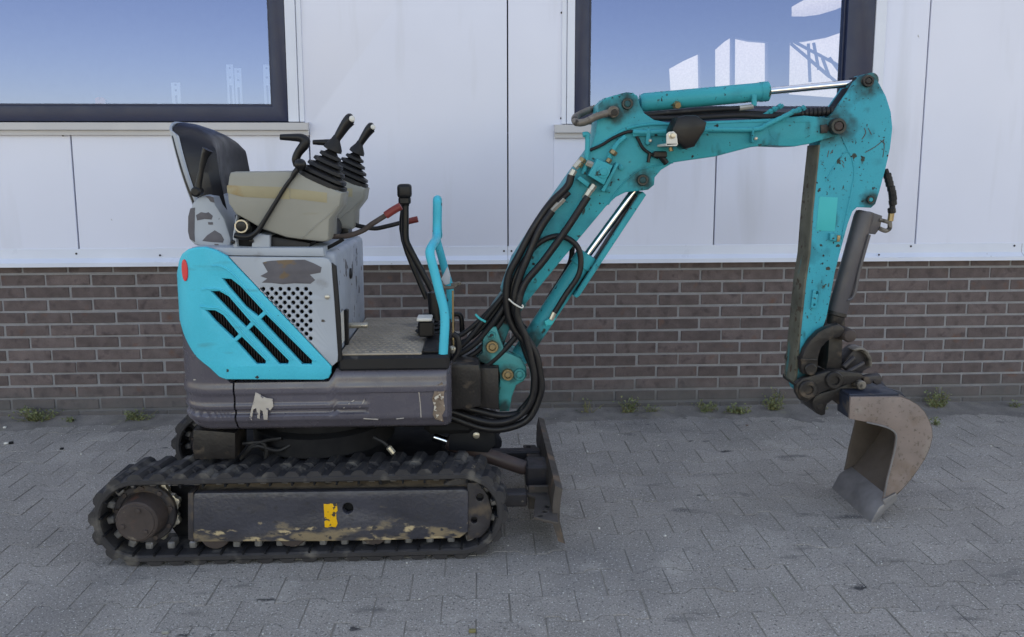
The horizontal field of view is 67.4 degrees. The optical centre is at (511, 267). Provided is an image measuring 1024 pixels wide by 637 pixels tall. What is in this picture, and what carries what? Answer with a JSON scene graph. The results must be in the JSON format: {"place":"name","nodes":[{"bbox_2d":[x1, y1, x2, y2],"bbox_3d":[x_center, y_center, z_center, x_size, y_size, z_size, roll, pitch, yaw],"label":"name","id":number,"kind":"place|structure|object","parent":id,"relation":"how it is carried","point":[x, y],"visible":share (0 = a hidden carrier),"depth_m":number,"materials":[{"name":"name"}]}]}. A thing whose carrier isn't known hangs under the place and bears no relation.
{"place":"outdoors","nodes":[
{"label":"outdoors","id":0,"kind":"place"},
{"bbox_2d":[1,418,1020,636],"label":"grit","id":1,"kind":"object","parent":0,"point":[598,527],"visible":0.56,"depth_m":2.76,"materials":[{"name":"grey gravel"}]},
{"bbox_2d":[0,414,1023,636],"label":"pavement","id":2,"kind":"structure","parent":0,"point":[952,565],"depth_m":2.50,"materials":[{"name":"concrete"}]},
{"bbox_2d":[161,629,169,633],"bbox_3d":[-0.950,1.000,2.106,0.019,0.008,0.012,0,7,-3],"label":"litter scrap","id":3,"kind":"object","parent":2,"relation":"on","point":[167,631],"visible":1,"depth_m":2.10,"materials":[{"name":"white paper"}]},
{"bbox_2d":[469,628,475,632],"bbox_3d":[-0.109,0.998,2.109,0.019,0.008,0.012,0,7,-3],"label":"litter scrap","id":4,"kind":"object","parent":2,"relation":"on","point":[472,630],"visible":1,"depth_m":2.10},
{"bbox_2d":[88,73,932,566],"bbox_3d":[0.060,0.112,2.801,2.851,1.594,0.879,0,7,-3],"label":"mini excavator","id":5,"kind":"object","parent":2,"relation":"on","point":[324,421],"visible":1,"depth_m":2.53,"materials":[{"name":"teal paint"}]},
{"bbox_2d":[0,401,1023,432],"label":"wall foot dirt","id":6,"kind":"structure","parent":2,"relation":"on","point":[802,413],"depth_m":3.94,"materials":[{"name":"grey soil"}]},
{"bbox_2d":[8,405,63,421],"bbox_3d":[-2.397,0.736,3.853,0.251,0.093,0.108,0,7,-3],"label":"weed","id":7,"kind":"object","parent":6,"relation":"on","point":[32,415],"visible":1,"depth_m":3.85,"materials":[{"name":"green plant"}]},
{"bbox_2d":[61,416,75,421],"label":"weed","id":8,"kind":"object","parent":6,"relation":"on","point":[70,420],"visible":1,"depth_m":3.85,"materials":[{"name":"green plant"}]},
{"bbox_2d":[122,408,158,420],"bbox_3d":[-1.873,0.743,3.862,0.187,0.075,0.093,0,7,-3],"label":"weed","id":9,"kind":"object","parent":6,"relation":"on","point":[131,415],"visible":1,"depth_m":3.86,"materials":[{"name":"green plant"}]},
{"bbox_2d":[581,397,603,412],"bbox_3d":[0.417,0.717,3.989,0.122,0.085,0.072,0,7,-3],"label":"weed","id":10,"kind":"object","parent":6,"relation":"on","point":[586,408],"visible":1,"depth_m":3.98,"materials":[{"name":"green plant"}]},
{"bbox_2d":[612,395,639,412],"bbox_3d":[0.593,0.708,3.981,0.148,0.103,0.069,0,7,-3],"label":"weed","id":11,"kind":"object","parent":6,"relation":"on","point":[631,407],"visible":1,"depth_m":3.98,"materials":[{"name":"green plant"}]},
{"bbox_2d":[643,404,664,411],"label":"weed","id":12,"kind":"object","parent":6,"relation":"on","point":[652,409],"visible":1,"depth_m":3.99,"materials":[{"name":"green plant"}]},
{"bbox_2d":[692,399,717,413],"bbox_3d":[1.006,0.724,3.995,0.140,0.067,0.076,0,7,-3],"label":"weed","id":13,"kind":"object","parent":6,"relation":"on","point":[708,406],"visible":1,"depth_m":3.99,"materials":[{"name":"green plant"}]},
{"bbox_2d":[723,402,751,413],"bbox_3d":[1.167,0.732,3.977,0.141,0.060,0.093,3,8,21],"label":"weed","id":14,"kind":"object","parent":6,"relation":"on","point":[740,410],"visible":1,"depth_m":3.97,"materials":[{"name":"green plant"}]},
{"bbox_2d":[762,387,786,411],"bbox_3d":[1.364,0.686,4.007,0.135,0.138,0.079,0,7,-3],"label":"weed","id":15,"kind":"object","parent":6,"relation":"on","point":[772,405],"visible":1,"depth_m":4.00,"materials":[{"name":"green plant"}]},
{"bbox_2d":[922,387,951,408],"bbox_3d":[2.240,0.692,4.048,0.141,0.113,0.082,0,7,-3],"label":"weed","id":16,"kind":"object","parent":6,"relation":"on","point":[934,403],"visible":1,"depth_m":4.05,"materials":[{"name":"green plant"}]},
{"bbox_2d":[1009,399,1023,407],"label":"weed","id":17,"kind":"object","parent":6,"relation":"on","point":[1015,404],"visible":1,"depth_m":4.06,"materials":[{"name":"green plant"}]},
{"bbox_2d":[929,416,940,424],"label":"weed","id":18,"kind":"object","parent":2,"relation":"on","point":[936,422],"visible":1,"depth_m":3.80,"materials":[{"name":"green plant"}]},
{"label":"ground","id":19,"kind":"structure","parent":0,"visible":0},
{"bbox_2d":[0,0,1023,416],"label":"building","id":20,"kind":"structure","parent":19,"relation":"on","point":[468,108],"depth_m":3.90,"materials":[{"name":"white metal"}]},
{"bbox_2d":[0,0,288,121],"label":"window","id":21,"kind":"structure","parent":20,"relation":"in","point":[277,111],"depth_m":3.72,"materials":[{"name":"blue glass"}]},
{"bbox_2d":[171,83,180,103],"bbox_3d":[-1.695,-0.864,3.898,0.045,0.139,0.050,0,7,-3],"label":"metal bracket","id":22,"kind":"object","parent":20,"relation":"on","point":[174,88],"visible":0.81,"depth_m":3.87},
{"bbox_2d":[226,64,234,103],"bbox_3d":[-1.423,-0.911,3.905,0.034,0.230,0.050,0,7,-3],"label":"metal bracket","id":23,"kind":"object","parent":20,"relation":"on","point":[229,72],"visible":0.8,"depth_m":3.88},
{"bbox_2d":[234,68,242,103],"bbox_3d":[-1.383,-0.902,3.908,0.034,0.211,0.050,0,7,-3],"label":"metal bracket","id":24,"kind":"object","parent":20,"relation":"on","point":[239,77],"visible":0.82,"depth_m":3.88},
{"bbox_2d":[263,64,270,103],"bbox_3d":[-1.240,-0.912,3.913,0.035,0.230,0.050,0,7,-3],"label":"metal bracket","id":25,"kind":"object","parent":20,"relation":"on","point":[266,72],"visible":0.83,"depth_m":3.88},
{"bbox_2d":[669,55,697,90],"bbox_3d":[1.575,-1.757,7.081,0.308,0.408,0.005,0,7,-3],"label":"rear window pane","id":26,"kind":"structure","parent":20,"relation":"in","point":[684,75],"depth_m":7.08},
{"bbox_2d":[715,39,729,86],"bbox_3d":[1.930,-1.834,7.088,0.178,0.562,0.005,0,7,-3],"label":"rear window pane","id":27,"kind":"structure","parent":20,"relation":"in","point":[722,53],"depth_m":7.08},
{"bbox_2d":[574,0,875,123],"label":"window","id":28,"kind":"structure","parent":20,"relation":"in","point":[857,19],"depth_m":3.81,"materials":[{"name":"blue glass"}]},
{"bbox_2d":[735,39,764,84],"bbox_3d":[2.186,-1.825,7.100,0.337,0.573,0.005,0,7,-3],"label":"rear window pane","id":29,"kind":"structure","parent":20,"relation":"in","point":[749,56],"depth_m":7.09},
{"bbox_2d":[789,33,839,97],"bbox_3d":[2.850,-1.888,7.122,0.659,0.654,0.005,0,7,-3],"label":"rear window pane","id":30,"kind":"structure","parent":20,"relation":"in","point":[828,47],"depth_m":7.12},
{"bbox_2d":[792,0,840,15],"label":"rear window pane","id":31,"kind":"structure","parent":20,"relation":"in","point":[805,7],"depth_m":7.05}
]}

